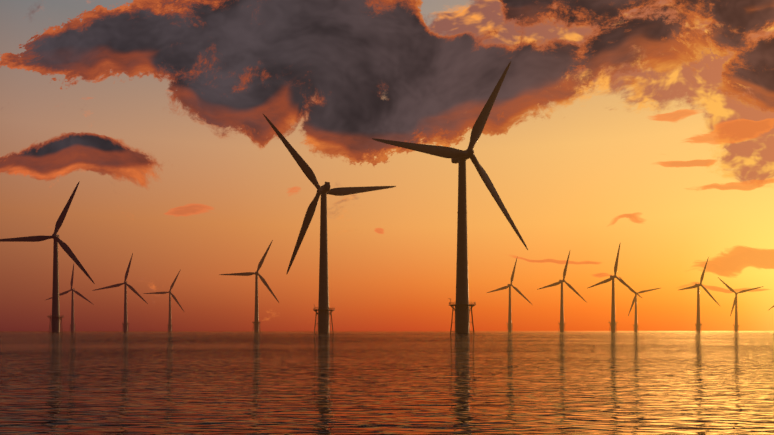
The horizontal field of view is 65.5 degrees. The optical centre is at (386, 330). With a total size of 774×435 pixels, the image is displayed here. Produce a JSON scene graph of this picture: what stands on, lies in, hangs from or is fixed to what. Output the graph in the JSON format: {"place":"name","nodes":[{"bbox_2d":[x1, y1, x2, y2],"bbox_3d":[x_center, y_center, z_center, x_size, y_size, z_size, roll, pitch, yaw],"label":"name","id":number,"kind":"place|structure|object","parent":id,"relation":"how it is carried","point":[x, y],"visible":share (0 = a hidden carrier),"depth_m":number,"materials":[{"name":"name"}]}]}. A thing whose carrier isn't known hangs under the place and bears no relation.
{"place":"outdoors","nodes":[
{"label":"outdoors","id":0,"kind":"place"},
{"bbox_2d":[0,331,773,434],"bbox_3d":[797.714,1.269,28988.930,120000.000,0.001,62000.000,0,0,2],"label":"sea","id":1,"kind":"structure","parent":0,"point":[387,383],"depth_m":14.52,"materials":[{"name":"liquid"}]},
{"bbox_2d":[0,181,94,331],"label":"turbine","id":2,"kind":"object","parent":1,"relation":"in","point":[55,321],"visible":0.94,"depth_m":573.24,"materials":[{"name":"paint"}]},
{"bbox_2d":[46,264,93,330],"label":"turbine","id":3,"kind":"object","parent":1,"relation":"in","point":[72,324],"visible":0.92,"depth_m":1308.93,"materials":[{"name":"paint"}]},
{"bbox_2d":[92,253,147,331],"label":"turbine","id":4,"kind":"object","parent":1,"relation":"in","point":[125,326],"visible":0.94,"depth_m":1126.95,"materials":[{"name":"paint"}]},
{"bbox_2d":[143,269,183,330],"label":"turbine","id":5,"kind":"object","parent":1,"relation":"in","point":[170,325],"visible":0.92,"depth_m":1388.46,"materials":[{"name":"paint"}]},
{"bbox_2d":[219,240,278,331],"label":"turbine","id":6,"kind":"object","parent":1,"relation":"in","point":[256,323],"visible":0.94,"depth_m":933.42,"materials":[{"name":"paint"}]},
{"bbox_2d":[263,114,395,332],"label":"turbine","id":7,"kind":"object","parent":1,"relation":"in","point":[323,308],"visible":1,"depth_m":379.86,"materials":[{"name":"paint"}]},
{"bbox_2d":[372,62,527,332],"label":"turbine","id":8,"kind":"object","parent":1,"relation":"in","point":[462,308],"visible":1,"depth_m":306.72,"materials":[{"name":"paint"}]},
{"bbox_2d":[487,256,531,331],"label":"turbine","id":9,"kind":"object","parent":1,"relation":"in","point":[510,325],"visible":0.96,"depth_m":1182.20,"materials":[{"name":"paint"}]},
{"bbox_2d":[537,251,585,331],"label":"turbine","id":10,"kind":"object","parent":1,"relation":"in","point":[562,325],"visible":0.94,"depth_m":1081.74,"materials":[{"name":"paint"}]},
{"bbox_2d":[588,244,641,331],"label":"turbine","id":11,"kind":"object","parent":1,"relation":"in","point":[612,323],"visible":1,"depth_m":996.85,"materials":[{"name":"paint"}]},
{"bbox_2d":[619,277,659,330],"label":"turbine","id":12,"kind":"object","parent":1,"relation":"in","point":[635,325],"visible":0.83,"depth_m":1453.74,"materials":[{"name":"paint"}]},
{"bbox_2d":[679,257,719,331],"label":"turbine","id":13,"kind":"object","parent":1,"relation":"in","point":[697,326],"visible":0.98,"depth_m":1172.33,"materials":[{"name":"paint"}]},
{"bbox_2d":[719,278,763,330],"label":"turbine","id":14,"kind":"object","parent":1,"relation":"in","point":[736,325],"visible":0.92,"depth_m":1447.64,"materials":[{"name":"paint"}]},
{"bbox_2d":[0,0,773,330],"label":"sky","id":15,"kind":"structure","parent":0,"point":[645,127],"materials":[{"name":"orange"}]}
]}

